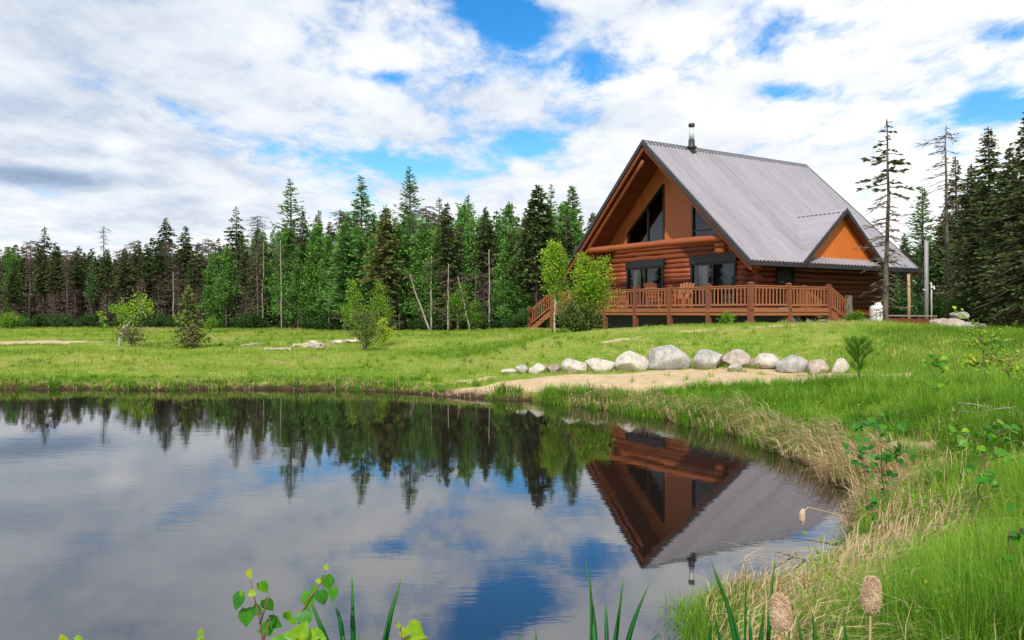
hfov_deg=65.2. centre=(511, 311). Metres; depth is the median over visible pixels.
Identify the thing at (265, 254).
spruce tree
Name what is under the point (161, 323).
bush
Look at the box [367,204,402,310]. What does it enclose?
leafy tree
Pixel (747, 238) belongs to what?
log cabin
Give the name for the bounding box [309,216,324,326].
leafy tree
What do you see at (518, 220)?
spruce tree
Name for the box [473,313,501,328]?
bush
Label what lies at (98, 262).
spruce tree
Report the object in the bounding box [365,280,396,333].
shrub
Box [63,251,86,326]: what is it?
spruce tree
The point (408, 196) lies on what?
larch tree
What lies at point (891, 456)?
sapling
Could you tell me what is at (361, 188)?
larch tree
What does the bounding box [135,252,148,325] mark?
spruce tree
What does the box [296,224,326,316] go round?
leafy tree
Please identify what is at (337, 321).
bush
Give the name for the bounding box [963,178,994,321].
spruce tree
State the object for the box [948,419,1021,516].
sapling
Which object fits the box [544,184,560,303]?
larch tree
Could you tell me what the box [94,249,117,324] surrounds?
spruce tree
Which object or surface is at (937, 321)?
boulder
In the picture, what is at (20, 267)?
spruce tree
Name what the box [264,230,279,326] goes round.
larch tree
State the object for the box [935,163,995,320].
spruce tree
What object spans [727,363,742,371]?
boulder
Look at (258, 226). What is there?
tree
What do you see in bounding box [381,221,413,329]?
leafy tree
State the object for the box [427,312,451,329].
bush
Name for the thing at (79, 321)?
bush
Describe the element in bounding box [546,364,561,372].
boulder
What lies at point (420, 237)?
leafy tree
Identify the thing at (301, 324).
bush
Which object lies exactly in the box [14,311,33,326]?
bush
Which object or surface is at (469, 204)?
larch tree
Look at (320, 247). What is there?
larch tree
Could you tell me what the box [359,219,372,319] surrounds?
larch tree
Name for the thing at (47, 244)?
spruce tree
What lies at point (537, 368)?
boulder
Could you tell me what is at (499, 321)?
bush
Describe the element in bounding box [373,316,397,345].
shrub
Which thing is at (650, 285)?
deck chair
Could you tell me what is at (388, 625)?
cattail
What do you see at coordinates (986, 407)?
twigs
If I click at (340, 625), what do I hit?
cattail
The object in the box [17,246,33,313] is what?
dead tree
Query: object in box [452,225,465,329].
spruce tree
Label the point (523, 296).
leafy tree
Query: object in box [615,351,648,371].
boulder
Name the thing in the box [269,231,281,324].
spruce tree
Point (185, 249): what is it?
spruce tree
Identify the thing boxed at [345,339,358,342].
stone
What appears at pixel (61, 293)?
spruce tree
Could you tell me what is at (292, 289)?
leafy tree
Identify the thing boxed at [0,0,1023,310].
sky
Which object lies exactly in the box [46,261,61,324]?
spruce tree
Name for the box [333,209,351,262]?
leafy tree
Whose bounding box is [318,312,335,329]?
bush
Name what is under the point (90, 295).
larch tree
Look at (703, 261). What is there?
patio door
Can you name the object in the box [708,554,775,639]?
cattail
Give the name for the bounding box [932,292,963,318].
bush
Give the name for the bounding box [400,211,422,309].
leafy tree
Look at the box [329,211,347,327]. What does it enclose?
dead tree
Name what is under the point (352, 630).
cattail
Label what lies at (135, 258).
spruce tree
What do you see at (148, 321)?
bush
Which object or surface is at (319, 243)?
leafy tree
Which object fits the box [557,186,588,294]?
larch tree
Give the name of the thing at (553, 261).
birch tree
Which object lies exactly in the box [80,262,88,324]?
spruce tree
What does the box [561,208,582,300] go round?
leafy tree
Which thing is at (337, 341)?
stone
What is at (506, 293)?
leafy tree
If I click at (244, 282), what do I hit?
tree
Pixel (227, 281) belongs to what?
spruce tree
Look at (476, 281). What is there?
dead tree
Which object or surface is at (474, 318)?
tree
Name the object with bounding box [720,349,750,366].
boulder
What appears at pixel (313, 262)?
leafy tree
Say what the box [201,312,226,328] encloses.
bush
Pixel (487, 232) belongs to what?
spruce tree
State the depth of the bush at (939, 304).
35.32 m
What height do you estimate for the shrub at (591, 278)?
3.206 m
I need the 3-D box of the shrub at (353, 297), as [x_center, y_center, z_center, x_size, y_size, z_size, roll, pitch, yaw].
[-6.921,-0.158,34.861,1.522,2.665,1.677,0,0,0]
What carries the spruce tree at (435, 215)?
on the ground at (530, 383)
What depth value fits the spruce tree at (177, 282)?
57.39 m
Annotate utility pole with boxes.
[923,241,934,322]
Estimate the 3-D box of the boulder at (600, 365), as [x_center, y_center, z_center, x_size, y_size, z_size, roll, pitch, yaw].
[1.971,1.172,17.834,0.700,0.314,0.446,0,0,-7]
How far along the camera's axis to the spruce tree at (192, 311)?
29.88 m
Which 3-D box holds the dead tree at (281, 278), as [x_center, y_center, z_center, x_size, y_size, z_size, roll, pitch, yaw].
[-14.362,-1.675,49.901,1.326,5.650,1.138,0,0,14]
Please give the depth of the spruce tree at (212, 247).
62.91 m
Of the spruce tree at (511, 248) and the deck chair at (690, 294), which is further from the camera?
the spruce tree at (511, 248)
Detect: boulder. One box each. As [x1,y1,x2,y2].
[501,368,516,373]
[515,365,528,372]
[529,363,545,373]
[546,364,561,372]
[561,358,587,373]
[585,358,614,371]
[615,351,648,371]
[648,345,690,369]
[693,349,722,369]
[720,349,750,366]
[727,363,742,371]
[748,358,754,367]
[754,353,778,368]
[775,355,807,372]
[808,359,828,373]
[832,358,848,373]
[929,318,945,324]
[940,318,967,326]
[949,312,969,318]
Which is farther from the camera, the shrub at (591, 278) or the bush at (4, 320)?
the bush at (4, 320)
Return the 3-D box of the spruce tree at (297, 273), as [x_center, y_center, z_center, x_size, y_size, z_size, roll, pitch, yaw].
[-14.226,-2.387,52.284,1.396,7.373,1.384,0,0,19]
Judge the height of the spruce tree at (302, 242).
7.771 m
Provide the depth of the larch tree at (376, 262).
46.52 m
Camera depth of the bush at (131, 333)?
29.90 m
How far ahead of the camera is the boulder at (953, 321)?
26.82 m
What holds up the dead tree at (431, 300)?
on the ground at (530, 383)
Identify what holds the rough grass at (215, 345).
on the ground at (530, 383)
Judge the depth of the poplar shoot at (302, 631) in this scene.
2.56 m
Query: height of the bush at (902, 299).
2.004 m
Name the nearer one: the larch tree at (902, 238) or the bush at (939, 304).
the bush at (939, 304)
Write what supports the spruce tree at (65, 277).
on the ground at (530, 383)
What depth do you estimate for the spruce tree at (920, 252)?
43.86 m
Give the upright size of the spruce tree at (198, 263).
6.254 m
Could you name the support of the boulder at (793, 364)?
on the ground at (530, 383)
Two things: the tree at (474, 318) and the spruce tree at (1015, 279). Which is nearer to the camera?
the spruce tree at (1015, 279)
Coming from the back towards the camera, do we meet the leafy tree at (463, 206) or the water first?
the leafy tree at (463, 206)
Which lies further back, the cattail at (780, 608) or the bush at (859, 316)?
the bush at (859, 316)
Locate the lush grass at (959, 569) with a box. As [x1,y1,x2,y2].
[625,361,1023,639]
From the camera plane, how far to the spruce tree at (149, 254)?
58.96 m
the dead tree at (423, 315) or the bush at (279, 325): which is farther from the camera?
the bush at (279, 325)
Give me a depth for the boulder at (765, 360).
16.94 m
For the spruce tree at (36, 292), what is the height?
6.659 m
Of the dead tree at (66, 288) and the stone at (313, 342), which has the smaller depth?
the stone at (313, 342)
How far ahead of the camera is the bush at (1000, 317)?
31.20 m
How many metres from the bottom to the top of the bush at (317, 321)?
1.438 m
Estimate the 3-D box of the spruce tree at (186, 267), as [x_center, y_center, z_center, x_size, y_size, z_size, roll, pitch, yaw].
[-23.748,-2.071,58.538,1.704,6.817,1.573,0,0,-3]
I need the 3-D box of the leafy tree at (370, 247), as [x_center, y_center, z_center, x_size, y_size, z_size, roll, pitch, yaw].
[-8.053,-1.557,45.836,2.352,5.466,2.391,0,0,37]
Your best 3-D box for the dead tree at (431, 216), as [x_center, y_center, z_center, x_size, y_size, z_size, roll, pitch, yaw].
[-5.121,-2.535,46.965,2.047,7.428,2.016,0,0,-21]
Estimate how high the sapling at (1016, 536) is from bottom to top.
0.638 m
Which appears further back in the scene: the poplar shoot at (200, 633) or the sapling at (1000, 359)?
the sapling at (1000, 359)
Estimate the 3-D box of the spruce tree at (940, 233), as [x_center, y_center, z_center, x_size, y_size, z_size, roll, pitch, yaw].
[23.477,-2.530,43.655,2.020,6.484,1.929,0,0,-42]
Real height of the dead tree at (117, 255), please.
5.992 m
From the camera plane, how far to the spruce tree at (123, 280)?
57.57 m
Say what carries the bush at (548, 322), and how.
on the ground at (530, 383)
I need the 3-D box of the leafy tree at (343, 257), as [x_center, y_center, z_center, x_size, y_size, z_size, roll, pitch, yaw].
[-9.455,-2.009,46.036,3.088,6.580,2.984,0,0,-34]
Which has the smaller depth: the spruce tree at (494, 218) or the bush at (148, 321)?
the spruce tree at (494, 218)
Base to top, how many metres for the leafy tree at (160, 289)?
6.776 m
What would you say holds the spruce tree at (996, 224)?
on the ground at (530, 383)
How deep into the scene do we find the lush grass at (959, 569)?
4.75 m
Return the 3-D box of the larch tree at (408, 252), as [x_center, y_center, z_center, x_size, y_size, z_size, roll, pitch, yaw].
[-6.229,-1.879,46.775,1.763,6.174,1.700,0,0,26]
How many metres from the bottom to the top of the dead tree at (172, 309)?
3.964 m
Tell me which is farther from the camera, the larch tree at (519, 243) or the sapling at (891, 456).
the larch tree at (519, 243)
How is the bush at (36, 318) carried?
on the ground at (530, 383)
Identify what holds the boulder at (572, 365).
on the ground at (530, 383)
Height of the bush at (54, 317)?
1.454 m
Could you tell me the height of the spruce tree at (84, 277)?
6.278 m
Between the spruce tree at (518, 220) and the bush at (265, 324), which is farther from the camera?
the bush at (265, 324)
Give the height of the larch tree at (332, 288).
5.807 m
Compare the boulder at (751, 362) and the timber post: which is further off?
the timber post
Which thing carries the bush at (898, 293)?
on the ground at (530, 383)
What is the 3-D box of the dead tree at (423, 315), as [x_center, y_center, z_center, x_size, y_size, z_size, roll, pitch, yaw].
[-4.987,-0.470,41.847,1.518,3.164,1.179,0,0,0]
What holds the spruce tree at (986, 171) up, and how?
on the ground at (530, 383)
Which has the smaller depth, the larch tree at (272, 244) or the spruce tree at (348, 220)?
the spruce tree at (348, 220)
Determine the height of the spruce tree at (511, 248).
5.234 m
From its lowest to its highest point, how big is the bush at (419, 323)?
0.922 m
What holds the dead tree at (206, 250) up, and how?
on the ground at (530, 383)
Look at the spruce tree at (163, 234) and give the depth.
59.93 m
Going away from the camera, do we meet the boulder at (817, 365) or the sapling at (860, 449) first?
the sapling at (860, 449)
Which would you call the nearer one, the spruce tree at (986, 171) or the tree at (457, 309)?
the spruce tree at (986, 171)
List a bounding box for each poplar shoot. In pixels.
[58,634,82,639]
[196,628,203,639]
[233,568,281,639]
[271,616,326,639]
[282,564,337,624]
[396,619,427,639]
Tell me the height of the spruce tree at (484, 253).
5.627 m
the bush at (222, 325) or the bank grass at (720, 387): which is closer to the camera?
the bank grass at (720, 387)
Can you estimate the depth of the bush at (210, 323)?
44.93 m
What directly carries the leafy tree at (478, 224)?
on the ground at (530, 383)
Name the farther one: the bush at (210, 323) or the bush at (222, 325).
the bush at (222, 325)
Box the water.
[0,389,859,639]
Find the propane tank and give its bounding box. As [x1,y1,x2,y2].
[869,302,882,321]
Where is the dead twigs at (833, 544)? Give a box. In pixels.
[803,535,851,550]
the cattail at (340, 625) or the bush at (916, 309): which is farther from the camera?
the bush at (916, 309)
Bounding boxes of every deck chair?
[643,282,666,307]
[673,282,694,307]
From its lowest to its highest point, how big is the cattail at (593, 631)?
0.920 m
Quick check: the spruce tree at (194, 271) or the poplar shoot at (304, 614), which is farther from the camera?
the spruce tree at (194, 271)
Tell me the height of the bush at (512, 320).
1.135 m
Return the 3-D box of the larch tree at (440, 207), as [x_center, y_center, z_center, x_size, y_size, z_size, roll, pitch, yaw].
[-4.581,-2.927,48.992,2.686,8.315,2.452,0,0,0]
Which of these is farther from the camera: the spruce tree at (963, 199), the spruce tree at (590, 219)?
the spruce tree at (590, 219)
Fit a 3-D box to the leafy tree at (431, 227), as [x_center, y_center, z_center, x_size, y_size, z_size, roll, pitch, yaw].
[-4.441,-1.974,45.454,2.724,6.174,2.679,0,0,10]
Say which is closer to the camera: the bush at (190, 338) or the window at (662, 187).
the bush at (190, 338)
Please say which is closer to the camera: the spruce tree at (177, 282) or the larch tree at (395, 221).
the larch tree at (395, 221)
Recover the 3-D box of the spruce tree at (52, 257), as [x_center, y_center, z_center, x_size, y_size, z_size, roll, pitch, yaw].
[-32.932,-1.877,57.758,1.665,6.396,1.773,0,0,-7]
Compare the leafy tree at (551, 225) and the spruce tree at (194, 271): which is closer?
the leafy tree at (551, 225)
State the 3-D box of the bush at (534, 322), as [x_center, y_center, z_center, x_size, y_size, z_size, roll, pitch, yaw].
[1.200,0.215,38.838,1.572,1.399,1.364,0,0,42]
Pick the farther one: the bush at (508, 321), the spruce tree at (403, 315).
the spruce tree at (403, 315)
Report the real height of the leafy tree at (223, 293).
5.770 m
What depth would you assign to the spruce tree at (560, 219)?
43.95 m
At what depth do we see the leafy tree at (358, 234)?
46.84 m
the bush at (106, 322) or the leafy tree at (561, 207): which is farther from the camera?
the bush at (106, 322)
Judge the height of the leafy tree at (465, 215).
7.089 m
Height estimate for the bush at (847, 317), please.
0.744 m
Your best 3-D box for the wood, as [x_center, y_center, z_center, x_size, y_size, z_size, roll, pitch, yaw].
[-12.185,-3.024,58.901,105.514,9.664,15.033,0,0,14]
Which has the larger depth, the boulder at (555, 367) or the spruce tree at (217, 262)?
the spruce tree at (217, 262)
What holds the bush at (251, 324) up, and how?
on the ground at (530, 383)
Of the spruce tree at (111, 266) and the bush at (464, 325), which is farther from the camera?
the spruce tree at (111, 266)
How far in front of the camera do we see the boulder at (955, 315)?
28.07 m
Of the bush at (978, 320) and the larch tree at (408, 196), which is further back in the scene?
the larch tree at (408, 196)
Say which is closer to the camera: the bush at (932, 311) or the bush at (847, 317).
the bush at (847, 317)
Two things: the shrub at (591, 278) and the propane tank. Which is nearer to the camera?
the shrub at (591, 278)
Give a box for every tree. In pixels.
[0,246,20,314]
[0,247,28,314]
[0,263,7,319]
[1,261,27,316]
[3,244,29,314]
[16,246,28,315]
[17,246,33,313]
[21,240,40,322]
[22,242,47,320]
[30,245,53,318]
[31,267,51,316]
[32,227,52,321]
[44,242,66,326]
[46,250,69,315]
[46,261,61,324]
[48,246,66,326]
[59,250,76,317]
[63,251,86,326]
[68,246,90,326]
[68,252,84,323]
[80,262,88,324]
[83,258,98,316]
[84,247,98,326]
[89,254,108,324]
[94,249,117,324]
[95,225,109,313]
[96,290,156,346]
[101,258,116,324]
[105,249,115,325]
[110,248,135,326]
[112,250,128,320]
[114,255,132,325]
[123,241,141,315]
[128,240,148,319]
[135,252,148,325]
[136,244,154,326]
[143,237,167,316]
[148,238,169,322]
[148,244,177,314]
[153,218,180,326]
[159,242,178,326]
[165,278,180,315]
[169,247,186,325]
[169,285,210,347]
[170,226,197,319]
[179,238,194,319]
[181,253,204,319]
[186,243,208,321]
[190,242,211,322]
[196,252,223,320]
[199,238,214,321]
[203,243,218,320]
[207,245,245,325]
[211,238,224,315]
[212,245,224,326]
[217,206,251,326]
[224,242,234,326]
[227,241,248,325]
[231,233,249,313]
[232,236,245,322]
[234,231,274,317]
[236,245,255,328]
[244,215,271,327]
[246,228,269,319]
[252,232,270,323]
[255,243,273,317]
[260,231,296,324]
[262,179,310,328]
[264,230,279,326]
[266,229,304,328]
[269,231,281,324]
[271,240,291,329]
[274,245,319,327]
[286,210,311,327]
[286,224,299,327]
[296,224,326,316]
[297,239,321,328]
[300,224,332,328]
[307,210,325,310]
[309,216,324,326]
[312,233,338,328]
[314,222,333,317]
[320,221,368,330]
[323,222,337,312]
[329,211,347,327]
[332,237,343,329]
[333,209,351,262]
[339,218,355,324]
[345,175,378,321]
[345,225,368,324]
[354,237,397,316]
[356,206,413,329]
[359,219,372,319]
[359,229,368,321]
[366,226,388,303]
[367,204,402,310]
[367,211,391,321]
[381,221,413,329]
[390,216,400,320]
[391,166,424,323]
[395,220,411,327]
[395,228,418,329]
[398,212,446,329]
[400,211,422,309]
[405,273,430,330]
[406,216,419,327]
[408,206,438,328]
[409,224,454,329]
[415,227,450,330]
[418,256,439,330]
[422,202,468,330]
[427,213,438,312]
[432,199,450,317]
[436,210,450,327]
[438,206,479,328]
[439,264,454,330]
[443,282,474,328]
[446,214,493,328]
[448,201,473,327]
[451,275,470,329]
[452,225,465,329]
[457,195,478,327]
[461,298,487,329]
[462,270,485,328]
[465,215,497,314]
[466,214,500,312]
[468,206,501,319]
[473,229,493,321]
[475,252,497,328]
[484,214,516,327]
[487,236,518,327]
[490,211,509,327]
[494,201,520,310]
[500,185,568,317]
[500,233,517,313]
[507,235,543,327]
[513,216,523,314]
[514,214,533,309]
[529,230,543,323]
[531,208,568,309]
[534,239,572,332]
[540,201,580,308]
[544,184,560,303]
[555,203,569,232]
[555,212,563,325]
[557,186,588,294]
[557,216,576,305]
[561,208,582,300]
[586,212,599,324]
[855,119,920,321]
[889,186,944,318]
[892,232,915,292]
[893,238,917,305]
[916,127,965,318]
[929,208,954,301]
[932,156,965,302]
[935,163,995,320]
[938,226,958,298]
[939,126,1022,325]
[962,149,1023,326]
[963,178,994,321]
[968,112,1023,325]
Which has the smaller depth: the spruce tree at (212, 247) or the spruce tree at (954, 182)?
the spruce tree at (954, 182)
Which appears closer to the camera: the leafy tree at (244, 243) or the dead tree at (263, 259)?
the dead tree at (263, 259)
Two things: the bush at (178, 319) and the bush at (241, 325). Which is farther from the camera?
the bush at (178, 319)
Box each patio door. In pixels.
[625,259,665,307]
[689,253,737,307]
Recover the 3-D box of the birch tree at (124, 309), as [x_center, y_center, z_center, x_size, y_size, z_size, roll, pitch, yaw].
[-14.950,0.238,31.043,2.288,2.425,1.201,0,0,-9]
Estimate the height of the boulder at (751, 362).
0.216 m
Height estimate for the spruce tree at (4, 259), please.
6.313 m
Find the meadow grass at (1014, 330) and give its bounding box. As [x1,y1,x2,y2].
[0,318,1023,482]
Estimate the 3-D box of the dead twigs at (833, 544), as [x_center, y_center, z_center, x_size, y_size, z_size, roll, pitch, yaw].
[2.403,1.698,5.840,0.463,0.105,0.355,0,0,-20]
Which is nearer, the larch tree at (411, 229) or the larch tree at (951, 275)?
the larch tree at (951, 275)
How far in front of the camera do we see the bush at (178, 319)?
54.52 m
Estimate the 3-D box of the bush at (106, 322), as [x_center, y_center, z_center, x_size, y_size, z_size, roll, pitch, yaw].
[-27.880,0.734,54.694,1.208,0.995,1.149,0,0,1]
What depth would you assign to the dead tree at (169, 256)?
59.22 m
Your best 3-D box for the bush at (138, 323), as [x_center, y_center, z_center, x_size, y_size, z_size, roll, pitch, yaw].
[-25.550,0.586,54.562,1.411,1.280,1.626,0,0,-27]
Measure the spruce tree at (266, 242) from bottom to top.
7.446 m
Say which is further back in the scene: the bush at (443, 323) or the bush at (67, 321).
the bush at (67, 321)
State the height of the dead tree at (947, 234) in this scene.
9.144 m
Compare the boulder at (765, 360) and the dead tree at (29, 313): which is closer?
the boulder at (765, 360)
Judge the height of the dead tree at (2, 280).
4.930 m
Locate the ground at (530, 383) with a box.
[0,323,1023,639]
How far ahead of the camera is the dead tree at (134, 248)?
59.32 m
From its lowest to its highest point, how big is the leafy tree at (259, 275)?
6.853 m
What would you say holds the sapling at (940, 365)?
on the ground at (530, 383)
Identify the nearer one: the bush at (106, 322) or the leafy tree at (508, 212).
the leafy tree at (508, 212)
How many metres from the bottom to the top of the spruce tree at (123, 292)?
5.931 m
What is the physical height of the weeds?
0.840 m
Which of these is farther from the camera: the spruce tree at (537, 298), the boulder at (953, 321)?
the spruce tree at (537, 298)
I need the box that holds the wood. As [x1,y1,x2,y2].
[0,222,973,326]
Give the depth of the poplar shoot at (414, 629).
2.67 m
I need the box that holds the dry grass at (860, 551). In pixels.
[0,335,1023,639]
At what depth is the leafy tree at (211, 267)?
54.26 m
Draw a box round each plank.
[264,348,292,350]
[292,344,321,345]
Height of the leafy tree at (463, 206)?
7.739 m
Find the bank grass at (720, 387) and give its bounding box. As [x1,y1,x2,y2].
[0,372,898,454]
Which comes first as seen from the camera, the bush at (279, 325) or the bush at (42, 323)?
the bush at (279, 325)
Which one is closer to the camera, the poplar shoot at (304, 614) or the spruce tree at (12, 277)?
the poplar shoot at (304, 614)
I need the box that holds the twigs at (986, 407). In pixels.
[957,402,1018,412]
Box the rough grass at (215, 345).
[0,318,1013,382]
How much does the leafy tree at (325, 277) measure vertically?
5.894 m
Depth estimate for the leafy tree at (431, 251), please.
43.67 m
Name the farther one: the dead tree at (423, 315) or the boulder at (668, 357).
the dead tree at (423, 315)
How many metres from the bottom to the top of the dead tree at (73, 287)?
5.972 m
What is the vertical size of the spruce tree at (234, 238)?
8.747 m
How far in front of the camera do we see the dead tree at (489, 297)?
40.97 m
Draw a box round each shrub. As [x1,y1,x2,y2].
[336,278,367,333]
[338,299,388,350]
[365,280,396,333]
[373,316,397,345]
[558,251,624,329]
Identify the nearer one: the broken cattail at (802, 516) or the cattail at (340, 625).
the cattail at (340, 625)
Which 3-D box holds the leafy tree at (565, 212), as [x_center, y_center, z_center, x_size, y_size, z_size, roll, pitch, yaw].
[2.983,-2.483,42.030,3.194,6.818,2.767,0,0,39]
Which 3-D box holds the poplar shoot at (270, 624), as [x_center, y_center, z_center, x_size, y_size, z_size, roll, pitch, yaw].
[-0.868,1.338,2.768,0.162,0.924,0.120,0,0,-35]
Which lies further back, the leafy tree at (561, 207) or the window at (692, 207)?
the leafy tree at (561, 207)
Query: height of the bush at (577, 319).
1.678 m
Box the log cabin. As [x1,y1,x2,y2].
[527,123,919,328]
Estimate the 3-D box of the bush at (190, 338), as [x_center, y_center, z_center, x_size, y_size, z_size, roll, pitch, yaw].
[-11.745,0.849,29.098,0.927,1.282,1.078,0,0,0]
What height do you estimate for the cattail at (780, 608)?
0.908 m
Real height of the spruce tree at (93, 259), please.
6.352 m
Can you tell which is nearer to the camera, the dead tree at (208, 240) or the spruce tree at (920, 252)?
the spruce tree at (920, 252)
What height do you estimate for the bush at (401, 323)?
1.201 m
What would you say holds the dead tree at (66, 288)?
on the ground at (530, 383)
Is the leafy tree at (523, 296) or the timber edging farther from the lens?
the leafy tree at (523, 296)
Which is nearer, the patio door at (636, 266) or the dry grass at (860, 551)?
the dry grass at (860, 551)
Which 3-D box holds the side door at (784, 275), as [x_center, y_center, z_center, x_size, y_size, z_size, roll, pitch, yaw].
[10.524,-1.185,30.873,1.040,2.070,0.212,0,0,-32]
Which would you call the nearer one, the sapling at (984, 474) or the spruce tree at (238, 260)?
the sapling at (984, 474)
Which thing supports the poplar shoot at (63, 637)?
on the ground at (530, 383)
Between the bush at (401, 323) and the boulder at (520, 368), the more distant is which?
the bush at (401, 323)
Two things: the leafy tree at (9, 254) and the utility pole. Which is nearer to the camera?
the utility pole
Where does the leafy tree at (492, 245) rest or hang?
on the ground at (530, 383)
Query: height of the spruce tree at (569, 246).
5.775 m
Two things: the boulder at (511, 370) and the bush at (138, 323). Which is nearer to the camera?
the boulder at (511, 370)
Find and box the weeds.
[683,356,1023,639]
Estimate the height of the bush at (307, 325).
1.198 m
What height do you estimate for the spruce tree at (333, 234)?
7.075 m
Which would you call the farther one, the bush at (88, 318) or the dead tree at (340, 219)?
the bush at (88, 318)
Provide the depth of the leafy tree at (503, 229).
43.14 m
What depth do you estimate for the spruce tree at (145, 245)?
61.13 m
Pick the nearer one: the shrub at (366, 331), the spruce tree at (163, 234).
the shrub at (366, 331)
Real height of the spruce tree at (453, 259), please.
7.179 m
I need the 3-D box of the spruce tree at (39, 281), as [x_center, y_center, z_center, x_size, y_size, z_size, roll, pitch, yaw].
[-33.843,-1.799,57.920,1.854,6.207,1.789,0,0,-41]
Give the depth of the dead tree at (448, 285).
41.97 m
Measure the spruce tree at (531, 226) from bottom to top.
7.432 m
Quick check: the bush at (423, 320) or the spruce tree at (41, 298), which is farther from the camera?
the spruce tree at (41, 298)
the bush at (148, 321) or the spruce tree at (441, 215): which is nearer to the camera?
the spruce tree at (441, 215)
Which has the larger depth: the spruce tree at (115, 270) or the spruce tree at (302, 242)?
the spruce tree at (115, 270)
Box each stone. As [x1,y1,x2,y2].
[309,340,318,343]
[331,340,345,343]
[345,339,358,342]
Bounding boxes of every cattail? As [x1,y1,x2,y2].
[303,584,344,639]
[342,578,359,639]
[382,577,401,639]
[585,560,660,639]
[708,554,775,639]
[768,592,816,639]
[799,507,846,524]
[843,575,882,639]
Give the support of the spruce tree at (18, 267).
on the ground at (530, 383)
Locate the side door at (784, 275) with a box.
[776,266,794,307]
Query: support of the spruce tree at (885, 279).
on the ground at (530, 383)
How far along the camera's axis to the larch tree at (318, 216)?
54.00 m
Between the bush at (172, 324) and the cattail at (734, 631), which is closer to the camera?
the cattail at (734, 631)
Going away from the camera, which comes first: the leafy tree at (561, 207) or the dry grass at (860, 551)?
the dry grass at (860, 551)
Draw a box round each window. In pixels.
[627,184,664,243]
[691,204,713,236]
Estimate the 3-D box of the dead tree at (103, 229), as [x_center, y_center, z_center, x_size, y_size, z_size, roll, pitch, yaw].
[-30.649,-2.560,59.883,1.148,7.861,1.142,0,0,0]
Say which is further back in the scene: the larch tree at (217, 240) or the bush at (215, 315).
the larch tree at (217, 240)
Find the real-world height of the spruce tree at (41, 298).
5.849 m
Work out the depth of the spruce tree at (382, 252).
44.83 m
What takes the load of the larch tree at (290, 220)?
on the ground at (530, 383)
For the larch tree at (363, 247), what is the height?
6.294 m
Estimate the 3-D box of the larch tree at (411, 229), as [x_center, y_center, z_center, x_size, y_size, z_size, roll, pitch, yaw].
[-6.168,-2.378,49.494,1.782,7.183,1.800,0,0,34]
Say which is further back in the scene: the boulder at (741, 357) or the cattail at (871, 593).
the boulder at (741, 357)
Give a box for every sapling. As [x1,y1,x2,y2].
[841,334,875,377]
[842,434,891,521]
[852,412,917,509]
[920,351,950,389]
[946,306,1010,382]
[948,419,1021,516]
[976,343,1023,380]
[995,504,1023,576]
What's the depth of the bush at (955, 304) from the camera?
32.10 m
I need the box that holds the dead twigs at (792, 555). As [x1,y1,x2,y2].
[775,551,811,563]
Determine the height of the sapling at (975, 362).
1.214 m
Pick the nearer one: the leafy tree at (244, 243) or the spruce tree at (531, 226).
the spruce tree at (531, 226)
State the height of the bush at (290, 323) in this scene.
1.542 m
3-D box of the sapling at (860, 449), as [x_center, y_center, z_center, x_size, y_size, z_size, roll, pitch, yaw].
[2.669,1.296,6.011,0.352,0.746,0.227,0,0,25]
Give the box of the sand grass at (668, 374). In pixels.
[628,369,879,389]
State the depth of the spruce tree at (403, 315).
48.12 m
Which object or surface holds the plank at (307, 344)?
on the ground at (530, 383)
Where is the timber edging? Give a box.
[889,315,936,325]
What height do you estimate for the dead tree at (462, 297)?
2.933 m
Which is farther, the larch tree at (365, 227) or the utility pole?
the larch tree at (365, 227)
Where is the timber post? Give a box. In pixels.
[907,274,910,318]
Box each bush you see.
[0,309,29,328]
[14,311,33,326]
[22,313,50,327]
[33,315,52,326]
[42,312,62,326]
[51,312,75,327]
[73,316,86,326]
[77,311,99,327]
[97,318,114,327]
[111,317,122,327]
[112,316,131,326]
[112,321,149,347]
[127,313,143,326]
[136,313,166,327]
[151,311,167,326]
[164,314,181,327]
[173,311,183,327]
[177,321,205,348]
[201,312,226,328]
[202,315,218,332]
[219,321,226,327]
[224,310,251,328]
[235,309,272,329]
[258,316,274,328]
[274,322,284,328]
[282,310,302,328]
[296,317,306,328]
[298,314,316,329]
[307,310,327,329]
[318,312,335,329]
[322,309,349,329]
[388,317,408,330]
[400,316,418,329]
[413,318,425,329]
[415,314,434,329]
[423,313,454,330]
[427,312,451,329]
[445,311,464,330]
[459,314,472,329]
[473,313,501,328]
[493,317,508,327]
[500,312,519,327]
[503,309,525,327]
[507,302,545,326]
[526,302,547,327]
[539,317,562,327]
[547,294,609,331]
[716,309,736,323]
[842,311,854,320]
[846,308,866,320]
[881,283,923,321]
[882,285,914,321]
[894,293,935,318]
[904,289,951,318]
[913,301,940,318]
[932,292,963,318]
[944,286,993,322]
[960,291,996,323]
[970,305,1017,324]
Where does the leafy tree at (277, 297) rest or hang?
on the ground at (530, 383)
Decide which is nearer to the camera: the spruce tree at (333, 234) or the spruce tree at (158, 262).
the spruce tree at (333, 234)
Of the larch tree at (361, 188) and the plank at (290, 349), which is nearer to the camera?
the plank at (290, 349)
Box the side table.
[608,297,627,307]
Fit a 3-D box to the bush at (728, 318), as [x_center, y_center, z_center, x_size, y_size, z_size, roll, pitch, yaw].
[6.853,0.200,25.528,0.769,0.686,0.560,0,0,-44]
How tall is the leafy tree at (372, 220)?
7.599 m
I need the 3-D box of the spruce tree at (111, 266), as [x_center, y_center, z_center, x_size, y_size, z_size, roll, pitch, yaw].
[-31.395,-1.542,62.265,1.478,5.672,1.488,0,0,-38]
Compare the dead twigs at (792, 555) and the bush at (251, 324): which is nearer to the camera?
the dead twigs at (792, 555)
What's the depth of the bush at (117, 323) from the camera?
55.43 m

